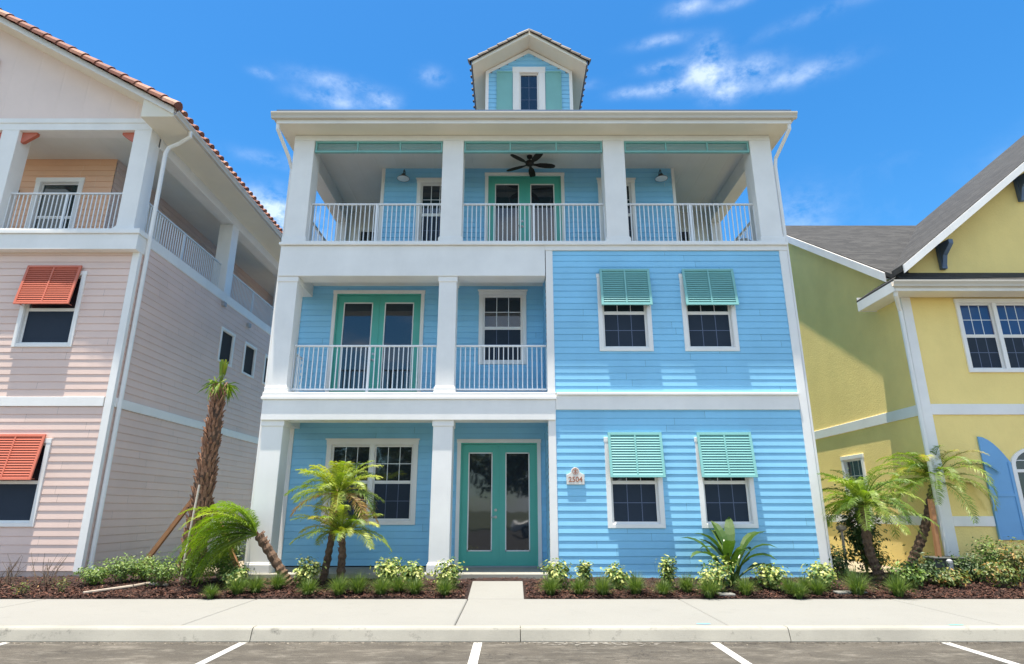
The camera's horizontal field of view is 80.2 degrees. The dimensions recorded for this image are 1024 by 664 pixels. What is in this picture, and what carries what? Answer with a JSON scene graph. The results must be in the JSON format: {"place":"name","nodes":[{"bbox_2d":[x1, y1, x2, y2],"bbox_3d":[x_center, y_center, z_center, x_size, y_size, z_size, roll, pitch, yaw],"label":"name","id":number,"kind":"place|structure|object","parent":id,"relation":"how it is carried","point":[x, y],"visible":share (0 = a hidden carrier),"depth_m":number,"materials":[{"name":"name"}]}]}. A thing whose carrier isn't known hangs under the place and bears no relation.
{"place":"outdoors","nodes":[
{"label":"outdoors","id":0,"kind":"place"},
{"bbox_2d":[468,581,523,598],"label":"entrance walk","id":1,"kind":"structure","parent":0,"point":[496,589],"depth_m":10.14,"materials":[{"name":"concrete"}]},
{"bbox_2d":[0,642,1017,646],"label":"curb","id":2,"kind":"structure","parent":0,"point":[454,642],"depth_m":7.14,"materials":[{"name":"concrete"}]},
{"bbox_2d":[0,599,1023,627],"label":"sidewalk","id":3,"kind":"structure","parent":0,"point":[520,612],"depth_m":8.43,"materials":[{"name":"concrete"}]},
{"bbox_2d":[0,642,1023,663],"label":"parking lot","id":4,"kind":"structure","parent":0,"point":[460,653],"depth_m":6.62,"materials":[{"name":"asphalt"}]},
{"bbox_2d":[196,643,245,663],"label":"parking line","id":5,"kind":"object","parent":4,"relation":"on","point":[219,654],"visible":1,"depth_m":6.58,"materials":[{"name":"paint"}]},
{"bbox_2d":[468,643,481,663],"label":"parking line","id":6,"kind":"object","parent":4,"relation":"on","point":[474,654],"visible":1,"depth_m":6.57,"materials":[{"name":"paint"}]},
{"bbox_2d":[530,642,674,646],"bbox_3d":[0.976,3.608,7.011,1.805,0.001,0.349,0,-16,0],"label":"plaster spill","id":7,"kind":"object","parent":4,"relation":"on","point":[596,643],"visible":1,"depth_m":7.09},
{"bbox_2d":[711,643,751,663],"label":"parking line","id":8,"kind":"object","parent":4,"relation":"on","point":[732,654],"visible":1,"depth_m":6.60,"materials":[{"name":"paint"}]},
{"bbox_2d":[943,643,1018,663],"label":"parking line","id":9,"kind":"object","parent":4,"relation":"on","point":[982,654],"visible":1,"depth_m":6.60,"materials":[{"name":"paint"}]},
{"bbox_2d":[0,0,1023,240],"label":"sky","id":10,"kind":"structure","parent":0,"point":[899,104],"materials":[{"name":"blue"}]},
{"bbox_2d":[156,552,916,572],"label":"yard","id":11,"kind":"structure","parent":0,"point":[854,564],"depth_m":13.58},
{"bbox_2d":[0,8,282,576],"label":"pink house","id":12,"kind":"structure","parent":11,"relation":"on","point":[141,231],"depth_m":13.89,"materials":[{"name":"paint"}]},
{"bbox_2d":[0,438,52,526],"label":"window","id":13,"kind":"structure","parent":12,"relation":"in","point":[19,499],"depth_m":11.82,"materials":[{"name":"glass"}]},
{"bbox_2d":[11,271,87,346],"bbox_3d":[-9.755,-0.487,12.872,1.270,1.680,0.115,0,-16,0],"label":"window","id":14,"kind":"structure","parent":12,"relation":"in","point":[37,325],"depth_m":12.81,"materials":[{"name":"glass"}]},
{"bbox_2d":[26,177,85,227],"bbox_3d":[-11.245,-2.834,14.912,1.210,2.090,0.115,0,-16,0],"label":"window","id":15,"kind":"structure","parent":12,"relation":"in","point":[43,184],"depth_m":15.06,"materials":[{"name":"white paint"}]},
{"bbox_2d":[217,326,235,367],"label":"window","id":16,"kind":"structure","parent":12,"relation":"in","point":[227,331],"depth_m":17.39,"materials":[{"name":"white paint"}]},
{"bbox_2d":[241,341,256,378],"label":"window","id":17,"kind":"structure","parent":12,"relation":"in","point":[246,343],"depth_m":18.80,"materials":[{"name":"white paint"}]},
{"bbox_2d":[208,536,245,566],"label":"tall bush","id":18,"kind":"object","parent":11,"relation":"on","point":[237,554],"visible":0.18,"depth_m":12.30,"materials":[{"name":"green plant"}]},
{"bbox_2d":[244,29,832,578],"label":"blue house","id":19,"kind":"structure","parent":11,"relation":"on","point":[478,351],"depth_m":12.88,"materials":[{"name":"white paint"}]},
{"bbox_2d":[331,296,379,391],"bbox_3d":[-3.538,0.351,13.776,0.964,2.495,0.108,0,-16,0],"label":"door","id":20,"kind":"structure","parent":19,"relation":"in","point":[357,316],"depth_m":13.87,"materials":[{"name":"teal paint"}]},
{"bbox_2d":[356,228,377,240],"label":"window","id":21,"kind":"structure","parent":19,"relation":"in","point":[361,229],"depth_m":17.04,"materials":[{"name":"glass"}]},
{"bbox_2d":[320,438,419,524],"bbox_3d":[-3.005,3.168,12.935,2.030,1.780,0.141,0,-16,0],"label":"window","id":22,"kind":"structure","parent":19,"relation":"in","point":[397,488],"depth_m":13.02,"materials":[{"name":"glass"}]},
{"bbox_2d":[374,296,419,391],"bbox_3d":[-2.601,0.359,13.803,0.942,2.495,0.053,0,-16,0],"label":"door","id":23,"kind":"structure","parent":19,"relation":"in","point":[398,315],"depth_m":13.86,"materials":[{"name":"teal paint"}]},
{"bbox_2d":[414,178,441,240],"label":"window","id":24,"kind":"structure","parent":19,"relation":"in","point":[428,189],"depth_m":14.78,"materials":[{"name":"white paint"}]},
{"bbox_2d":[460,445,499,565],"bbox_3d":[-0.666,3.617,12.821,0.809,2.460,0.108,0,-16,0],"label":"door","id":25,"kind":"structure","parent":19,"relation":"in","point":[480,496],"depth_m":12.82,"materials":[{"name":"teal paint"}]},
{"bbox_2d":[478,289,527,363],"bbox_3d":[-0.215,-0.119,13.897,1.150,1.770,0.141,0,-16,0],"label":"window","id":26,"kind":"structure","parent":19,"relation":"in","point":[502,312],"depth_m":13.94,"materials":[{"name":"glass"}]},
{"bbox_2d":[489,178,525,240],"bbox_3d":[-0.111,-2.711,14.672,0.879,2.275,0.108,0,-16,0],"label":"door","id":27,"kind":"structure","parent":19,"relation":"in","point":[502,190],"depth_m":14.77,"materials":[{"name":"teal paint"}]},
{"bbox_2d":[499,445,536,565],"bbox_3d":[0.116,3.625,12.848,0.787,2.460,0.053,0,-16,0],"label":"door","id":28,"kind":"structure","parent":19,"relation":"in","point":[517,529],"depth_m":12.82,"materials":[{"name":"teal paint"}]},
{"bbox_2d":[512,67,545,109],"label":"window","id":29,"kind":"structure","parent":19,"relation":"in","point":[528,82],"depth_m":16.54,"materials":[{"name":"white paint"}]},
{"bbox_2d":[507,154,554,176],"bbox_3d":[0.452,-4.066,14.500,1.165,0.255,1.170,0,-16,0],"label":"ceiling fan","id":30,"kind":"object","parent":19,"relation":"hanging from","point":[529,163],"visible":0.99,"depth_m":14.46,"materials":[{"name":"brown metal"}]},
{"bbox_2d":[525,178,559,240],"bbox_3d":[0.741,-2.703,14.698,0.857,2.275,0.053,0,-16,0],"label":"door","id":31,"kind":"structure","parent":19,"relation":"in","point":[537,190],"depth_m":14.79,"materials":[{"name":"teal paint"}]},
{"bbox_2d":[566,467,584,483],"bbox_3d":[1.215,2.758,11.658,0.350,0.320,0.033,0,-16,0],"label":"house number plaque","id":32,"kind":"object","parent":19,"relation":"attached to","point":[575,476],"visible":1,"depth_m":11.64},
{"bbox_2d":[596,178,637,240],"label":"window","id":33,"kind":"structure","parent":19,"relation":"in","point":[630,182],"depth_m":14.75,"materials":[{"name":"white paint"}]},
{"bbox_2d":[596,274,653,350],"bbox_3d":[2.335,-0.409,12.640,1.120,1.680,0.115,0,-16,0],"label":"window","id":34,"kind":"structure","parent":19,"relation":"in","point":[621,327],"depth_m":12.57,"materials":[{"name":"glass"}]},
{"bbox_2d":[604,437,665,527],"bbox_3d":[2.342,2.879,11.679,1.105,1.690,0.115,0,-16,0],"label":"window","id":35,"kind":"structure","parent":19,"relation":"in","point":[631,502],"depth_m":11.60,"materials":[{"name":"glass"}]},
{"bbox_2d":[678,274,739,350],"bbox_3d":[4.080,-0.409,12.640,1.130,1.680,0.115,0,-16,0],"label":"window","id":36,"kind":"structure","parent":19,"relation":"in","point":[705,327],"depth_m":12.57,"materials":[{"name":"glass"}]},
{"bbox_2d":[694,437,758,527],"bbox_3d":[4.095,2.879,11.679,1.080,1.690,0.115,0,-16,0],"label":"window","id":37,"kind":"structure","parent":19,"relation":"in","point":[721,499],"depth_m":11.60,"materials":[{"name":"glass"}]},
{"bbox_2d":[781,135,1023,571],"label":"yellow house","id":38,"kind":"structure","parent":11,"relation":"on","point":[912,338],"depth_m":13.40,"materials":[{"name":"paint"}]},
{"bbox_2d":[840,454,873,527],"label":"window","id":39,"kind":"structure","parent":38,"relation":"in","point":[855,463],"depth_m":15.10,"materials":[{"name":"white paint"}]},
{"bbox_2d":[953,299,1023,371],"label":"window","id":40,"kind":"structure","parent":38,"relation":"in","point":[991,330],"depth_m":13.05,"materials":[{"name":"glass"}]},
{"bbox_2d":[1010,449,1023,518],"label":"window","id":41,"kind":"structure","parent":38,"relation":"in","point":[1017,460],"depth_m":12.17,"materials":[{"name":"white paint"}]},
{"label":"ground","id":42,"kind":"structure","parent":0,"visible":0},
{"bbox_2d":[0,625,1023,641],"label":"kerb","id":43,"kind":"structure","parent":42,"relation":"on","point":[511,633],"depth_m":7.24,"materials":[{"name":"concrete"}]},
{"bbox_2d":[0,571,1023,600],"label":"mulch bed","id":44,"kind":"object","parent":42,"relation":"on","point":[469,585],"visible":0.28,"depth_m":10.11,"materials":[{"name":"wood"}]},
{"bbox_2d":[0,556,25,585],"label":"twiggy plant","id":45,"kind":"object","parent":44,"relation":"on","point":[8,575],"visible":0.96,"depth_m":10.65,"materials":[{"name":"brown plant"}]},
{"bbox_2d":[30,554,67,585],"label":"twiggy plant","id":46,"kind":"object","parent":44,"relation":"on","point":[44,575],"visible":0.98,"depth_m":10.63,"materials":[{"name":"brown plant"}]},
{"bbox_2d":[71,560,114,584],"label":"green shrub","id":47,"kind":"object","parent":44,"relation":"on","point":[95,576],"visible":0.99,"depth_m":10.55,"materials":[{"name":"green plant"}]},
{"bbox_2d":[83,585,132,593],"bbox_3d":[-6.724,4.288,10.128,0.059,0.096,0.717,-14,-21,40],"label":"pipe","id":48,"kind":"object","parent":44,"relation":"on","point":[113,588],"visible":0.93,"depth_m":10.12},
{"bbox_2d":[99,553,149,582],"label":"green shrub","id":49,"kind":"object","parent":44,"relation":"on","point":[120,572],"visible":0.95,"depth_m":10.73,"materials":[{"name":"green plant"}]},
{"bbox_2d":[121,554,163,580],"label":"green shrub","id":50,"kind":"object","parent":44,"relation":"on","point":[138,570],"visible":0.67,"depth_m":10.86,"materials":[{"name":"green plant"}]},
{"bbox_2d":[136,552,183,586],"bbox_3d":[-6.032,4.106,10.535,0.871,0.591,0.746,0,-16,0],"label":"green shrub","id":51,"kind":"object","parent":44,"relation":"on","point":[158,575],"visible":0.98,"depth_m":10.46,"materials":[{"name":"green plant"}]},
{"bbox_2d":[142,500,190,562],"bbox_3d":[-6.650,3.898,11.691,1.071,1.522,0.080,-1,-16,4],"label":"timber prop","id":52,"kind":"object","parent":44,"relation":"on","point":[164,536],"visible":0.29,"depth_m":11.68,"materials":[{"name":"wood"}]},
{"bbox_2d":[179,485,199,581],"bbox_3d":[-5.856,3.645,11.050,0.144,1.692,0.036,0,-16,0],"label":"stake","id":53,"kind":"object","parent":44,"relation":"on","point":[191,526],"visible":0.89,"depth_m":11.09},
{"bbox_2d":[176,545,213,585],"bbox_3d":[-5.569,4.091,10.713,0.612,0.694,0.676,6,-17,-19],"label":"green shrub","id":54,"kind":"object","parent":44,"relation":"on","point":[188,577],"visible":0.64,"depth_m":10.58,"materials":[{"name":"green plant"}]},
{"bbox_2d":[177,359,238,576],"bbox_3d":[-5.993,2.640,12.055,0.872,4.284,0.820,-8,-18,26],"label":"cabbage palm","id":55,"kind":"object","parent":44,"relation":"on","point":[206,474],"visible":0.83,"depth_m":11.99,"materials":[{"name":"brown plant"}]},
{"bbox_2d":[198,583,219,598],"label":"grass tuft","id":56,"kind":"object","parent":44,"relation":"on","point":[210,593],"visible":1,"depth_m":9.60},
{"bbox_2d":[206,556,244,580],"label":"green shrub","id":57,"kind":"object","parent":44,"relation":"on","point":[220,567],"visible":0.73,"depth_m":10.87,"materials":[{"name":"green plant"}]},
{"bbox_2d":[168,500,295,586],"bbox_3d":[-5.012,3.800,10.877,2.074,1.533,1.600,10,-19,-30],"label":"palm tree","id":58,"kind":"object","parent":44,"relation":"on","point":[232,536],"visible":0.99,"depth_m":10.66,"materials":[{"name":"green plant"}]},
{"bbox_2d":[216,570,251,594],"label":"grass tuft","id":59,"kind":"object","parent":44,"relation":"on","point":[238,585],"visible":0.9,"depth_m":9.85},
{"bbox_2d":[219,563,256,585],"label":"variegated shrub","id":60,"kind":"object","parent":44,"relation":"on","point":[235,572],"visible":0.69,"depth_m":10.32,"materials":[{"name":"green plant"}]},
{"bbox_2d":[241,574,270,592],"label":"grass tuft","id":61,"kind":"object","parent":44,"relation":"on","point":[255,586],"visible":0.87,"depth_m":9.92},
{"bbox_2d":[265,571,289,589],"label":"grass tuft","id":62,"kind":"object","parent":44,"relation":"on","point":[277,582],"visible":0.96,"depth_m":10.25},
{"bbox_2d":[293,576,323,594],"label":"grass tuft","id":63,"kind":"object","parent":44,"relation":"on","point":[308,587],"visible":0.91,"depth_m":9.78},
{"bbox_2d":[292,554,326,586],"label":"variegated shrub","id":64,"kind":"object","parent":44,"relation":"on","point":[306,570],"visible":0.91,"depth_m":10.38,"materials":[{"name":"green plant"}]},
{"bbox_2d":[284,460,382,581],"bbox_3d":[-3.303,3.468,11.191,1.815,2.211,1.792,0,-16,0],"label":"palm tree","id":65,"kind":"object","parent":44,"relation":"on","point":[338,484],"visible":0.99,"depth_m":11.14,"materials":[{"name":"green plant"}]},
{"bbox_2d":[322,572,351,595],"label":"grass tuft","id":66,"kind":"object","parent":44,"relation":"on","point":[340,586],"visible":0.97,"depth_m":9.79,"materials":[{"name":"plant"}]},
{"bbox_2d":[289,504,391,581],"bbox_3d":[-3.070,3.810,10.876,1.838,1.398,1.808,0,-16,0],"label":"palm tree","id":67,"kind":"object","parent":44,"relation":"on","point":[343,526],"visible":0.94,"depth_m":10.79,"materials":[{"name":"green plant"}]},
{"bbox_2d":[345,569,370,593],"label":"grass tuft","id":68,"kind":"object","parent":44,"relation":"on","point":[358,585],"visible":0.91,"depth_m":9.91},
{"bbox_2d":[368,575,395,594],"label":"grass tuft","id":69,"kind":"object","parent":44,"relation":"on","point":[380,587],"visible":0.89,"depth_m":9.78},
{"bbox_2d":[369,556,408,585],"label":"variegated shrub","id":70,"kind":"object","parent":44,"relation":"on","point":[391,569],"visible":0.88,"depth_m":10.42,"materials":[{"name":"green plant"}]},
{"bbox_2d":[389,574,408,592],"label":"grass tuft","id":71,"kind":"object","parent":44,"relation":"on","point":[398,585],"visible":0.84,"depth_m":9.96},
{"bbox_2d":[397,559,430,586],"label":"variegated shrub","id":72,"kind":"object","parent":44,"relation":"on","point":[414,571],"visible":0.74,"depth_m":10.36,"materials":[{"name":"green plant"}]},
{"bbox_2d":[402,575,428,594],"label":"grass tuft","id":73,"kind":"object","parent":44,"relation":"on","point":[416,587],"visible":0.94,"depth_m":9.83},
{"bbox_2d":[431,576,459,595],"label":"grass tuft","id":74,"kind":"object","parent":44,"relation":"on","point":[444,589],"visible":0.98,"depth_m":9.79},
{"bbox_2d":[427,556,467,586],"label":"variegated shrub","id":75,"kind":"object","parent":44,"relation":"on","point":[450,572],"visible":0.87,"depth_m":10.39,"materials":[{"name":"green plant"}]},
{"bbox_2d":[536,575,562,595],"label":"grass tuft","id":76,"kind":"object","parent":44,"relation":"on","point":[550,588],"visible":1,"depth_m":9.83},
{"bbox_2d":[537,558,574,588],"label":"variegated shrub","id":77,"kind":"object","parent":44,"relation":"on","point":[556,572],"visible":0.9,"depth_m":10.31,"materials":[{"name":"green plant"}]},
{"bbox_2d":[565,576,591,594],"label":"grass tuft","id":78,"kind":"object","parent":44,"relation":"on","point":[578,589],"visible":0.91,"depth_m":9.83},
{"bbox_2d":[574,560,593,586],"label":"variegated shrub","id":79,"kind":"object","parent":44,"relation":"on","point":[584,571],"visible":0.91,"depth_m":10.33,"materials":[{"name":"green plant"}]},
{"bbox_2d":[588,572,620,595],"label":"grass tuft","id":80,"kind":"object","parent":44,"relation":"on","point":[602,588],"visible":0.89,"depth_m":9.79,"materials":[{"name":"plant"}]},
{"bbox_2d":[600,561,631,589],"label":"variegated shrub","id":81,"kind":"object","parent":44,"relation":"on","point":[616,575],"visible":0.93,"depth_m":10.29,"materials":[{"name":"green plant"}]},
{"bbox_2d":[623,569,652,594],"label":"grass tuft","id":82,"kind":"object","parent":44,"relation":"on","point":[636,587],"visible":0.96,"depth_m":9.84,"materials":[{"name":"plant"}]},
{"bbox_2d":[648,579,674,594],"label":"grass tuft","id":83,"kind":"object","parent":44,"relation":"on","point":[662,588],"visible":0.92,"depth_m":9.79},
{"bbox_2d":[658,554,678,586],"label":"variegated shrub","id":84,"kind":"object","parent":44,"relation":"on","point":[667,569],"visible":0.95,"depth_m":10.28,"materials":[{"name":"green plant"}]},
{"bbox_2d":[673,574,697,592],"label":"grass tuft","id":85,"kind":"object","parent":44,"relation":"on","point":[687,585],"visible":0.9,"depth_m":9.96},
{"bbox_2d":[696,572,722,597],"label":"grass tuft","id":86,"kind":"object","parent":44,"relation":"on","point":[708,589],"visible":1,"depth_m":9.66,"materials":[{"name":"plant"}]},
{"bbox_2d":[689,555,738,590],"bbox_3d":[3.338,4.020,10.105,0.908,0.586,0.723,0,-16,0],"label":"variegated shrub","id":87,"kind":"object","parent":44,"relation":"on","point":[720,575],"visible":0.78,"depth_m":9.99,"materials":[{"name":"green plant"}]},
{"bbox_2d":[683,517,776,584],"bbox_3d":[3.852,3.873,10.767,1.634,1.156,1.345,0,-16,0],"label":"broad leaved plant","id":88,"kind":"object","parent":44,"relation":"on","point":[725,537],"visible":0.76,"depth_m":10.67,"materials":[{"name":"green plant"}]},
{"bbox_2d":[727,572,759,595],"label":"grass tuft","id":89,"kind":"object","parent":44,"relation":"on","point":[745,587],"visible":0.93,"depth_m":9.79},
{"bbox_2d":[750,562,792,589],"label":"variegated shrub","id":90,"kind":"object","parent":44,"relation":"on","point":[770,575],"visible":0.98,"depth_m":10.14,"materials":[{"name":"green plant"}]},
{"bbox_2d":[775,573,800,594],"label":"grass tuft","id":91,"kind":"object","parent":44,"relation":"on","point":[787,583],"visible":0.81,"depth_m":9.79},
{"bbox_2d":[786,581,810,598],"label":"grass tuft","id":92,"kind":"object","parent":44,"relation":"on","point":[799,593],"visible":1,"depth_m":9.60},
{"bbox_2d":[794,574,813,593],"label":"grass tuft","id":93,"kind":"object","parent":44,"relation":"on","point":[804,581],"visible":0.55,"depth_m":9.97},
{"bbox_2d":[802,574,831,595],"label":"grass tuft","id":94,"kind":"object","parent":44,"relation":"on","point":[817,588],"visible":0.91,"depth_m":9.78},
{"bbox_2d":[801,558,841,587],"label":"variegated shrub","id":95,"kind":"object","parent":44,"relation":"on","point":[818,571],"visible":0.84,"depth_m":10.21,"materials":[{"name":"green plant"}]},
{"bbox_2d":[836,524,847,575],"bbox_3d":[6.339,4.157,11.600,0.180,0.932,0.175,0,-16,0],"label":"vent pipe","id":96,"kind":"object","parent":44,"relation":"on","point":[841,528],"visible":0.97,"depth_m":11.64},
{"bbox_2d":[828,540,858,576],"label":"mixed shrub","id":97,"kind":"object","parent":44,"relation":"on","point":[839,562],"visible":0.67,"depth_m":11.37,"materials":[{"name":"green plant"}]},
{"bbox_2d":[830,565,879,595],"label":"grass tuft","id":98,"kind":"object","parent":44,"relation":"on","point":[856,585],"visible":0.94,"depth_m":9.80,"materials":[{"name":"plant"}]},
{"bbox_2d":[831,468,894,573],"bbox_3d":[6.963,3.762,12.193,1.236,2.047,1.112,0,-16,0],"label":"tall bush","id":99,"kind":"object","parent":44,"relation":"on","point":[854,537],"visible":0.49,"depth_m":12.00,"materials":[{"name":"green plant"}]},
{"bbox_2d":[853,544,898,573],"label":"mixed shrub","id":100,"kind":"object","parent":44,"relation":"on","point":[881,562],"visible":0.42,"depth_m":11.86,"materials":[{"name":"green plant"}]},
{"bbox_2d":[817,467,939,580],"bbox_3d":[6.630,3.560,11.259,1.872,2.076,1.997,0,-16,0],"label":"palm tree","id":101,"kind":"object","parent":44,"relation":"on","point":[862,498],"visible":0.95,"depth_m":11.19,"materials":[{"name":"green plant"}]},
{"bbox_2d":[879,571,915,597],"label":"grass tuft","id":102,"kind":"object","parent":44,"relation":"on","point":[896,587],"visible":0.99,"depth_m":9.72,"materials":[{"name":"plant"}]},
{"bbox_2d":[874,561,933,587],"bbox_3d":[6.719,4.163,10.445,0.840,0.459,0.770,-8,-18,26],"label":"mixed shrub","id":103,"kind":"object","parent":44,"relation":"on","point":[910,576],"visible":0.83,"depth_m":10.28,"materials":[{"name":"green plant"}]},
{"bbox_2d":[895,544,952,584],"bbox_3d":[7.152,4.095,10.665,0.922,0.661,0.921,0,-16,0],"label":"mixed shrub","id":104,"kind":"object","parent":44,"relation":"on","point":[925,566],"visible":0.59,"depth_m":10.58,"materials":[{"name":"green plant"}]},
{"bbox_2d":[867,445,998,567],"bbox_3d":[8.583,3.587,12.166,2.194,2.541,2.213,5,-17,-18],"label":"palm tree","id":105,"kind":"object","parent":44,"relation":"on","point":[920,541],"visible":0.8,"depth_m":12.01,"materials":[{"name":"green plant"}]},
{"bbox_2d":[927,499,941,556],"bbox_3d":[8.019,3.816,11.517,0.168,1.264,0.126,0,-16,0],"label":"timber prop","id":106,"kind":"object","parent":105,"relation":"attached to","point":[934,527],"visible":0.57,"depth_m":11.52,"materials":[{"name":"wood"}]},
{"bbox_2d":[922,556,968,577],"bbox_3d":[8.113,4.375,11.327,0.660,0.360,0.360,0,-16,0],"label":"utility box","id":107,"kind":"object","parent":44,"relation":"on","point":[943,559],"visible":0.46,"depth_m":11.21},
{"bbox_2d":[930,567,976,587],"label":"mixed shrub","id":108,"kind":"object","parent":44,"relation":"on","point":[951,577],"visible":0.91,"depth_m":10.32,"materials":[{"name":"green plant"}]},
{"bbox_2d":[940,551,995,581],"bbox_3d":[8.223,4.198,10.926,0.839,0.555,0.817,-6,-18,21],"label":"mixed shrub","id":109,"kind":"object","parent":44,"relation":"on","point":[970,566],"visible":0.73,"depth_m":10.90,"materials":[{"name":"green plant"}]},
{"bbox_2d":[966,535,1023,571],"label":"mixed shrub","id":110,"kind":"object","parent":44,"relation":"on","point":[989,553],"visible":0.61,"depth_m":11.18,"materials":[{"name":"green plant"}]},
{"bbox_2d":[973,558,1023,587],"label":"mixed shrub","id":111,"kind":"object","parent":44,"relation":"on","point":[1004,575],"visible":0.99,"depth_m":10.36,"materials":[{"name":"green plant"}]},
{"bbox_2d":[985,536,1023,581],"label":"mixed shrub","id":112,"kind":"object","parent":44,"relation":"on","point":[1010,552],"visible":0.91,"depth_m":10.82,"materials":[{"name":"green plant"}]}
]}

